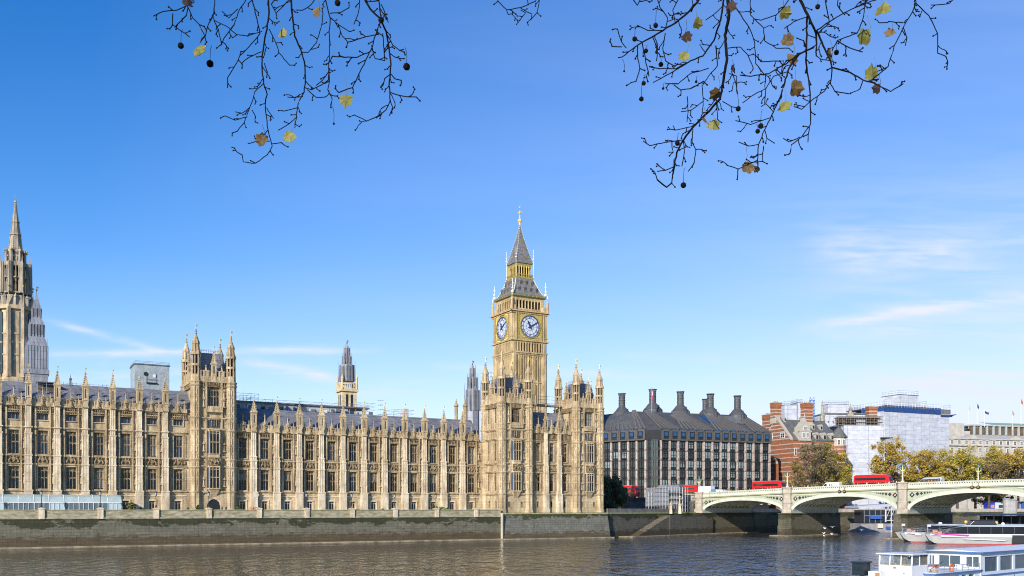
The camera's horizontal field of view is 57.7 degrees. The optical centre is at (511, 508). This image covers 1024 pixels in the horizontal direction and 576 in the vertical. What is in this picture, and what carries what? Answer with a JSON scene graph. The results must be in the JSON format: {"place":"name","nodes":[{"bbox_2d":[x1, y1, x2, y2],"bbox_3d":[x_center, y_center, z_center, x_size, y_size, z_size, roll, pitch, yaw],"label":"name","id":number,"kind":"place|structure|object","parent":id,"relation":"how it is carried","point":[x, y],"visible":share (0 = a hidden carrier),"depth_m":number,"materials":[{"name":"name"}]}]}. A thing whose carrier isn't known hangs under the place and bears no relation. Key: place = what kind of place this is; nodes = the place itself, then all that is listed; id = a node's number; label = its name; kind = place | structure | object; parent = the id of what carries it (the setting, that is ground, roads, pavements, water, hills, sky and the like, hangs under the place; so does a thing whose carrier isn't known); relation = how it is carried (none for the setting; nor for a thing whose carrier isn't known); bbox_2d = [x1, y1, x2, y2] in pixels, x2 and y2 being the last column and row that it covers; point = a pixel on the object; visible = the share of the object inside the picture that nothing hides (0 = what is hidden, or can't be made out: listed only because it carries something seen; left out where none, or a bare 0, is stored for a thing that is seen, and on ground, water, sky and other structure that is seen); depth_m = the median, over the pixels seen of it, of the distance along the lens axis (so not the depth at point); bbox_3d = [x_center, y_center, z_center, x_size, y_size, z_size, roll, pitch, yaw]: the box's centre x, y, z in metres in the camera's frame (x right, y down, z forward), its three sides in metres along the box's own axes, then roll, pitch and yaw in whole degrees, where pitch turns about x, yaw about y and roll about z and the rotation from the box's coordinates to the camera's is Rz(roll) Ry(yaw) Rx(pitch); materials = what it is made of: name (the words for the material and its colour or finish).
{"place":"outdoors","nodes":[
{"label":"outdoors","id":0,"kind":"place"},
{"bbox_2d":[24,286,48,382],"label":"zinc vent tower","id":1,"kind":"structure","parent":0,"point":[36,351],"depth_m":238.12,"materials":[{"name":"grey metal"}]},
{"bbox_2d":[464,360,480,434],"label":"octagonal vent tower","id":2,"kind":"structure","parent":0,"point":[473,397],"depth_m":277.54,"materials":[{"name":"metal"}]},
{"bbox_2d":[0,531,1002,575],"bbox_3d":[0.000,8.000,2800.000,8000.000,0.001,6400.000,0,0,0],"label":"water","id":3,"kind":"structure","parent":0,"point":[745,554],"depth_m":153.22,"materials":[{"name":"grey liquid"}]},
{"bbox_2d":[845,504,894,531],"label":"river pier","id":4,"kind":"structure","parent":3,"relation":"on","point":[873,520],"depth_m":319.38,"materials":[{"name":"grey metal"}]},
{"bbox_2d":[850,544,1023,575],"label":"tour boat","id":5,"kind":"object","parent":3,"relation":"on","point":[1005,560],"visible":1,"depth_m":75.40,"materials":[{"name":"white paint"}]},
{"bbox_2d":[895,520,1023,541],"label":"catamaran","id":6,"kind":"object","parent":3,"relation":"on","point":[910,535],"visible":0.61,"depth_m":224.41,"materials":[{"name":"silver metal"}]},
{"bbox_2d":[920,517,1023,544],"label":"catamaran","id":7,"kind":"object","parent":3,"relation":"on","point":[986,532],"visible":0.98,"depth_m":209.44,"materials":[{"name":"silver metal"}]},
{"bbox_2d":[963,513,1023,523],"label":"river pier","id":8,"kind":"structure","parent":3,"relation":"on","point":[1011,519],"depth_m":277.54,"materials":[{"name":"grey"}]},
{"bbox_2d":[1002,498,1010,515],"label":"mooring pile","id":9,"kind":"object","parent":3,"relation":"in","point":[1006,505],"visible":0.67,"depth_m":284.06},
{"bbox_2d":[1010,499,1016,515],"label":"mooring pile","id":10,"kind":"object","parent":3,"relation":"in","point":[1013,505],"visible":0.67,"depth_m":283.61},
{"bbox_2d":[0,0,1023,440],"label":"sky","id":11,"kind":"structure","parent":0,"point":[858,264],"materials":[{"name":"blue"}]},
{"bbox_2d":[153,0,952,187],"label":"overhanging plane tree","id":12,"kind":"object","parent":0,"point":[871,71],"visible":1,"depth_m":6.58,"materials":[{"name":"brown plant"}]},
{"bbox_2d":[629,497,645,501],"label":"road","id":13,"kind":"structure","parent":0,"point":[640,498],"depth_m":321.14,"materials":[{"name":"grey asphalt"}]},
{"bbox_2d":[623,485,639,497],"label":"double decker bus","id":14,"kind":"object","parent":13,"relation":"on","point":[633,490],"visible":0.37,"depth_m":330.31,"materials":[{"name":"red paint"}]},
{"bbox_2d":[684,485,698,492],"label":"double decker bus","id":15,"kind":"object","parent":13,"relation":"on","point":[691,488],"visible":0.23,"depth_m":324.69,"materials":[{"name":"red paint"}]},
{"bbox_2d":[604,389,771,508],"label":"office building","id":16,"kind":"structure","parent":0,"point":[652,445],"depth_m":350.55,"materials":[{"name":"grey metal"}]},
{"bbox_2d":[791,399,802,419],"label":"rooftop enclosure","id":17,"kind":"object","parent":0,"point":[798,410],"visible":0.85,"depth_m":432.09,"materials":[{"name":"metal"}]},
{"bbox_2d":[814,413,864,426],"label":"wrapped rear block","id":18,"kind":"structure","parent":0,"point":[830,420],"depth_m":425.46,"materials":[{"name":"white plastic"}]},
{"bbox_3d":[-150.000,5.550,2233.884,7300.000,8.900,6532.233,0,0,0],"label":"ground","id":19,"kind":"structure","parent":0,"visible":0},
{"bbox_2d":[0,193,33,381],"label":"octagonal spire tower","id":20,"kind":"structure","parent":19,"relation":"on","point":[16,301],"depth_m":252.19,"materials":[{"name":"beige stone"}]},
{"bbox_2d":[0,494,121,509],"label":"terrace marquee","id":21,"kind":"object","parent":19,"relation":"on","point":[56,502],"visible":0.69,"depth_m":197.04,"materials":[{"name":"white fabric"}]},
{"bbox_2d":[0,364,189,509],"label":"palace south wing","id":22,"kind":"structure","parent":19,"relation":"on","point":[128,445],"depth_m":207.21,"materials":[{"name":"beige stone"}]},
{"bbox_2d":[8,430,18,452],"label":"window","id":23,"kind":"structure","parent":22,"relation":"in","point":[13,435],"depth_m":199.17,"materials":[{"name":"blue glass"}]},
{"bbox_2d":[8,466,18,487],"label":"window","id":24,"kind":"structure","parent":22,"relation":"in","point":[13,471],"depth_m":199.17,"materials":[{"name":"grey glass"}]},
{"bbox_2d":[38,431,47,453],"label":"window","id":25,"kind":"structure","parent":22,"relation":"in","point":[42,435],"depth_m":201.91,"materials":[{"name":"blue glass"}]},
{"bbox_2d":[38,467,47,488],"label":"window","id":26,"kind":"structure","parent":22,"relation":"in","point":[42,471],"depth_m":201.91,"materials":[{"name":"grey glass"}]},
{"bbox_2d":[36,381,53,393],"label":"roof repair scaffold","id":27,"kind":"object","parent":22,"relation":"on","point":[48,387],"visible":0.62,"depth_m":206.31,"materials":[{"name":"metal"}]},
{"bbox_2d":[66,432,75,454],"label":"window","id":28,"kind":"structure","parent":22,"relation":"in","point":[70,436],"depth_m":204.59,"materials":[{"name":"blue glass"}]},
{"bbox_2d":[66,467,75,488],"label":"window","id":29,"kind":"structure","parent":22,"relation":"in","point":[70,472],"depth_m":204.59,"materials":[{"name":"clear glass"}]},
{"bbox_2d":[94,433,102,455],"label":"window","id":30,"kind":"structure","parent":22,"relation":"in","point":[98,437],"depth_m":207.35,"materials":[{"name":"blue glass"}]},
{"bbox_2d":[94,468,102,488],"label":"window","id":31,"kind":"structure","parent":22,"relation":"in","point":[98,472],"depth_m":207.35,"materials":[{"name":"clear glass"}]},
{"bbox_2d":[121,434,129,455],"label":"window","id":32,"kind":"structure","parent":22,"relation":"in","point":[125,438],"depth_m":210.11,"materials":[{"name":"blue glass"}]},
{"bbox_2d":[121,469,129,488],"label":"window","id":33,"kind":"structure","parent":22,"relation":"in","point":[125,473],"depth_m":210.11,"materials":[{"name":"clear glass"}]},
{"bbox_2d":[147,435,155,456],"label":"window","id":34,"kind":"structure","parent":22,"relation":"in","point":[151,439],"depth_m":212.79,"materials":[{"name":"blue glass"}]},
{"bbox_2d":[147,469,155,489],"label":"window","id":35,"kind":"structure","parent":22,"relation":"in","point":[151,473],"depth_m":212.79,"materials":[{"name":"grey glass"}]},
{"bbox_2d":[174,436,181,457],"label":"window","id":36,"kind":"structure","parent":22,"relation":"in","point":[177,439],"depth_m":215.56,"materials":[{"name":"blue glass"}]},
{"bbox_2d":[174,470,181,489],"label":"window","id":37,"kind":"structure","parent":22,"relation":"in","point":[177,473],"depth_m":215.56,"materials":[{"name":"grey glass"}]},
{"bbox_2d":[130,360,169,389],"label":"wrapped roof box","id":38,"kind":"object","parent":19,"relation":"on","point":[152,376],"visible":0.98,"depth_m":246.28,"materials":[{"name":"metal"}]},
{"bbox_2d":[180,324,236,509],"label":"palace square tower","id":39,"kind":"structure","parent":19,"relation":"on","point":[208,384],"depth_m":217.58,"materials":[{"name":"stone"}]},
{"bbox_2d":[208,387,218,405],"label":"window","id":40,"kind":"structure","parent":39,"relation":"in","point":[213,392],"depth_m":218.16,"materials":[{"name":"grey glass"}]},
{"bbox_2d":[207,499,219,509],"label":"doorway","id":41,"kind":"structure","parent":39,"relation":"in","point":[214,504],"depth_m":218.21,"materials":[{"name":"black paint"}]},
{"bbox_2d":[0,507,503,548],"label":"river wall","id":42,"kind":"structure","parent":19,"relation":"on","point":[41,527],"depth_m":210.23,"materials":[{"name":"stone"}]},
{"bbox_2d":[335,340,358,413],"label":"octagonal vent tower","id":43,"kind":"structure","parent":19,"relation":"on","point":[346,393],"depth_m":284.33,"materials":[{"name":"stone"}]},
{"bbox_2d":[236,395,481,509],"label":"palace central range","id":44,"kind":"structure","parent":19,"relation":"on","point":[287,460],"depth_m":236.17,"materials":[{"name":"stone"}]},
{"bbox_2d":[239,438,245,457],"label":"window","id":45,"kind":"structure","parent":44,"relation":"in","point":[242,441],"depth_m":222.84,"materials":[{"name":"blue glass"}]},
{"bbox_2d":[239,470,246,489],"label":"window","id":46,"kind":"structure","parent":44,"relation":"in","point":[242,473],"depth_m":222.79,"materials":[{"name":"grey glass"}]},
{"bbox_2d":[261,439,267,458],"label":"window","id":47,"kind":"structure","parent":44,"relation":"in","point":[264,442],"depth_m":225.36,"materials":[{"name":"glass"}]},
{"bbox_2d":[261,470,267,489],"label":"window","id":48,"kind":"structure","parent":44,"relation":"in","point":[264,474],"depth_m":225.36,"materials":[{"name":"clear glass"}]},
{"bbox_2d":[284,440,290,459],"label":"window","id":49,"kind":"structure","parent":44,"relation":"in","point":[287,443],"depth_m":228.01,"materials":[{"name":"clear glass"}]},
{"bbox_2d":[284,471,290,490],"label":"window","id":50,"kind":"structure","parent":44,"relation":"in","point":[287,474],"depth_m":228.01,"materials":[{"name":"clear glass"}]},
{"bbox_2d":[236,396,372,414],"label":"roof scaffold","id":51,"kind":"object","parent":44,"relation":"on","point":[268,405],"visible":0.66,"depth_m":244.17,"materials":[{"name":"metal"}]},
{"bbox_2d":[306,441,312,459],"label":"window","id":52,"kind":"structure","parent":44,"relation":"in","point":[309,444],"depth_m":230.76,"materials":[{"name":"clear glass"}]},
{"bbox_2d":[306,471,312,490],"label":"window","id":53,"kind":"structure","parent":44,"relation":"in","point":[309,474],"depth_m":230.76,"materials":[{"name":"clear glass"}]},
{"bbox_2d":[328,441,334,460],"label":"window","id":54,"kind":"structure","parent":44,"relation":"in","point":[331,445],"depth_m":233.42,"materials":[{"name":"blue glass"}]},
{"bbox_2d":[328,472,334,490],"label":"window","id":55,"kind":"structure","parent":44,"relation":"in","point":[331,475],"depth_m":233.42,"materials":[{"name":"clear glass"}]},
{"bbox_2d":[349,442,355,460],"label":"window","id":56,"kind":"structure","parent":44,"relation":"in","point":[352,445],"depth_m":236.17,"materials":[{"name":"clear glass"}]},
{"bbox_2d":[349,472,355,490],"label":"window","id":57,"kind":"structure","parent":44,"relation":"in","point":[352,475],"depth_m":236.17,"materials":[{"name":"clear glass"}]},
{"bbox_2d":[370,443,376,461],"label":"window","id":58,"kind":"structure","parent":44,"relation":"in","point":[373,446],"depth_m":238.90,"materials":[{"name":"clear glass"}]},
{"bbox_2d":[370,473,376,490],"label":"window","id":59,"kind":"structure","parent":44,"relation":"in","point":[373,476],"depth_m":238.90,"materials":[{"name":"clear glass"}]},
{"bbox_2d":[391,444,396,461],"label":"window","id":60,"kind":"structure","parent":44,"relation":"in","point":[393,446],"depth_m":241.60,"materials":[{"name":"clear glass"}]},
{"bbox_2d":[391,473,396,491],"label":"window","id":61,"kind":"structure","parent":44,"relation":"in","point":[393,475],"depth_m":241.60,"materials":[{"name":"clear glass"}]},
{"bbox_2d":[386,409,413,416],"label":"ridge scaffold","id":62,"kind":"object","parent":44,"relation":"on","point":[402,412],"visible":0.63,"depth_m":262.99,"materials":[{"name":"metal"}]},
{"bbox_2d":[411,444,416,462],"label":"window","id":63,"kind":"structure","parent":44,"relation":"in","point":[413,447],"depth_m":244.32,"materials":[{"name":"blue glass"}]},
{"bbox_2d":[411,473,416,491],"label":"window","id":64,"kind":"structure","parent":44,"relation":"in","point":[413,476],"depth_m":244.26,"materials":[{"name":"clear glass"}]},
{"bbox_2d":[430,445,435,462],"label":"window","id":65,"kind":"structure","parent":44,"relation":"in","point":[432,447],"depth_m":247.08,"materials":[{"name":"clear glass"}]},
{"bbox_2d":[430,474,435,491],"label":"window","id":66,"kind":"structure","parent":44,"relation":"in","point":[432,476],"depth_m":247.08,"materials":[{"name":"clear glass"}]},
{"bbox_2d":[449,446,454,463],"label":"window","id":67,"kind":"structure","parent":44,"relation":"in","point":[451,448],"depth_m":249.81,"materials":[{"name":"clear glass"}]},
{"bbox_2d":[449,474,454,491],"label":"window","id":68,"kind":"structure","parent":44,"relation":"in","point":[451,476],"depth_m":249.81,"materials":[{"name":"clear glass"}]},
{"bbox_2d":[468,447,473,463],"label":"window","id":69,"kind":"structure","parent":44,"relation":"in","point":[470,449],"depth_m":252.57,"materials":[{"name":"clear glass"}]},
{"bbox_2d":[468,475,473,491],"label":"window","id":70,"kind":"structure","parent":44,"relation":"in","point":[470,477],"depth_m":252.57,"materials":[{"name":"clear glass"}]},
{"bbox_2d":[487,206,552,412],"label":"clock tower","id":71,"kind":"structure","parent":19,"relation":"on","point":[520,314],"depth_m":301.97,"materials":[{"name":"stone"}]},
{"bbox_2d":[501,513,614,539],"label":"river wall","id":72,"kind":"structure","parent":19,"relation":"on","point":[549,525],"depth_m":251.31,"materials":[{"name":"stone"}]},
{"bbox_2d":[480,352,533,512],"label":"pavilion south tower","id":73,"kind":"structure","parent":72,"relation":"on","point":[507,429],"depth_m":248.83,"materials":[{"name":"stone"}]},
{"bbox_2d":[512,408,518,421],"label":"window","id":74,"kind":"structure","parent":73,"relation":"in","point":[515,411],"depth_m":248.66,"materials":[{"name":"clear glass"}]},
{"bbox_2d":[533,405,570,512],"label":"pavilion link block","id":75,"kind":"structure","parent":72,"relation":"on","point":[552,462],"depth_m":254.67,"materials":[{"name":"stone"}]},
{"bbox_2d":[533,395,560,411],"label":"roof scaffold walkway","id":76,"kind":"structure","parent":75,"relation":"on","point":[540,405],"depth_m":260.02,"materials":[{"name":"metal"}]},
{"bbox_2d":[553,360,604,512],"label":"pavilion north tower","id":77,"kind":"structure","parent":72,"relation":"on","point":[581,408],"depth_m":259.17,"materials":[{"name":"stone"}]},
{"bbox_2d":[585,412,591,425],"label":"window","id":78,"kind":"structure","parent":77,"relation":"in","point":[588,416],"depth_m":260.02,"materials":[{"name":"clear glass"}]},
{"bbox_2d":[604,474,632,508],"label":"evergreen tree","id":79,"kind":"object","parent":19,"relation":"on","point":[616,496],"visible":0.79,"depth_m":289.58,"materials":[{"name":"green plant"}]},
{"bbox_2d":[604,493,694,511],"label":"bridge end wall","id":80,"kind":"structure","parent":19,"relation":"on","point":[690,506],"depth_m":317.40,"materials":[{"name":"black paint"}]},
{"bbox_2d":[606,509,714,536],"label":"stairs wall","id":81,"kind":"structure","parent":19,"relation":"on","point":[640,522],"depth_m":278.30,"materials":[{"name":"stone"}]},
{"bbox_2d":[646,484,687,511],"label":"scaffold hoarding","id":82,"kind":"object","parent":19,"relation":"on","point":[662,495],"visible":0.75,"depth_m":294.53,"materials":[{"name":"metal"}]},
{"bbox_2d":[771,456,778,508],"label":"brick arch","id":83,"kind":"structure","parent":19,"relation":"on","point":[776,468],"depth_m":369.42,"materials":[{"name":"orange brick"}]},
{"bbox_2d":[784,464,806,487],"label":"plane tree","id":84,"kind":"object","parent":19,"relation":"on","point":[794,472],"visible":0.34,"depth_m":361.45,"materials":[{"name":"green plant"}]},
{"bbox_2d":[761,401,847,508],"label":"brick office","id":85,"kind":"structure","parent":19,"relation":"on","point":[789,437],"depth_m":378.58,"materials":[{"name":"red brick"}]},
{"bbox_2d":[781,401,796,419],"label":"rooftop enclosure","id":86,"kind":"object","parent":85,"relation":"on","point":[788,412],"visible":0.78,"depth_m":430.46,"materials":[{"name":"metal"}]},
{"bbox_2d":[786,439,843,486],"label":"plane tree","id":87,"kind":"object","parent":19,"relation":"on","point":[813,474],"visible":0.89,"depth_m":343.51,"materials":[{"name":"green plant"}]},
{"bbox_2d":[808,441,853,486],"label":"plane tree","id":88,"kind":"object","parent":19,"relation":"on","point":[846,469],"visible":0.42,"depth_m":347.19,"materials":[{"name":"green plant"}]},
{"bbox_2d":[684,479,1023,538],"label":"road bridge","id":89,"kind":"structure","parent":19,"relation":"on","point":[809,511],"depth_m":275.87,"materials":[{"name":"green paint"}]},
{"bbox_2d":[698,486,718,491],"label":"box truck","id":90,"kind":"object","parent":89,"relation":"on","point":[707,488],"visible":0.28,"depth_m":316.45,"materials":[{"name":"white metal"}]},
{"bbox_2d":[752,481,785,489],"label":"double decker bus","id":91,"kind":"object","parent":89,"relation":"on","point":[764,484],"visible":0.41,"depth_m":302.62,"materials":[{"name":"red paint"}]},
{"bbox_2d":[854,474,892,484],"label":"double decker bus","id":92,"kind":"object","parent":89,"relation":"on","point":[872,478],"visible":0.48,"depth_m":273.52,"materials":[{"name":"red paint"}]},
{"bbox_2d":[919,477,944,481],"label":"minibus","id":93,"kind":"object","parent":89,"relation":"on","point":[934,479],"visible":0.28,"depth_m":255.87,"materials":[{"name":"silver metal"}]},
{"bbox_2d":[829,404,892,508],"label":"wrapped building","id":94,"kind":"structure","parent":19,"relation":"on","point":[862,438],"depth_m":402.70,"materials":[{"name":"fabric"}]},
{"bbox_2d":[751,509,1023,531],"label":"embankment wall","id":95,"kind":"structure","parent":19,"relation":"on","point":[765,520],"depth_m":335.47,"materials":[{"name":"stone"}]},
{"bbox_2d":[867,433,921,508],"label":"plane tree","id":96,"kind":"object","parent":19,"relation":"on","point":[888,468],"visible":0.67,"depth_m":348.77,"materials":[{"name":"yellow plant"}]},
{"bbox_2d":[847,390,955,508],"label":"wrapped building","id":97,"kind":"structure","parent":19,"relation":"on","point":[912,422],"depth_m":429.26,"materials":[{"name":"fabric"}]},
{"bbox_2d":[821,401,848,412],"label":"rooftop enclosure","id":98,"kind":"object","parent":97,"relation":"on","point":[836,408],"visible":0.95,"depth_m":440.79,"materials":[{"name":"metal"}]},
{"bbox_2d":[907,446,949,481],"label":"plane tree","id":99,"kind":"object","parent":19,"relation":"on","point":[924,462],"visible":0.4,"depth_m":353.16,"materials":[{"name":"yellow plant"}]},
{"bbox_2d":[930,443,991,508],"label":"plane tree","id":100,"kind":"object","parent":19,"relation":"on","point":[961,458],"visible":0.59,"depth_m":353.93,"materials":[{"name":"yellow plant"}]},
{"bbox_2d":[949,422,1023,508],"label":"ministry building","id":101,"kind":"structure","parent":19,"relation":"on","point":[1007,437],"depth_m":509.39,"materials":[{"name":"stone"}]},
{"bbox_2d":[970,426,1023,435],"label":"attic windows","id":102,"kind":"structure","parent":101,"relation":"in","point":[971,427],"depth_m":515.59,"materials":[{"name":"grey glass"}]},
{"bbox_2d":[983,501,994,508],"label":"kiosk","id":103,"kind":"object","parent":19,"relation":"on","point":[992,504],"visible":0.53,"depth_m":368.36,"materials":[{"name":"blue"}]},
{"bbox_2d":[969,455,1012,508],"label":"plane tree","id":104,"kind":"object","parent":19,"relation":"on","point":[992,469],"visible":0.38,"depth_m":364.36,"materials":[{"name":"green plant"}]},
{"bbox_2d":[980,445,1009,500],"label":"plane tree","id":105,"kind":"object","parent":19,"relation":"on","point":[995,454],"visible":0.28,"depth_m":382.91,"materials":[{"name":"yellow plant"}]},
{"bbox_2d":[977,495,1013,506],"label":"evergreen tree","id":106,"kind":"object","parent":19,"relation":"on","point":[980,500],"visible":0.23,"depth_m":398.99,"materials":[{"name":"green plant"}]},
{"bbox_2d":[997,447,1023,508],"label":"plane tree","id":107,"kind":"object","parent":19,"relation":"on","point":[1015,460],"visible":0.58,"depth_m":367.49,"materials":[{"name":"yellow plant"}]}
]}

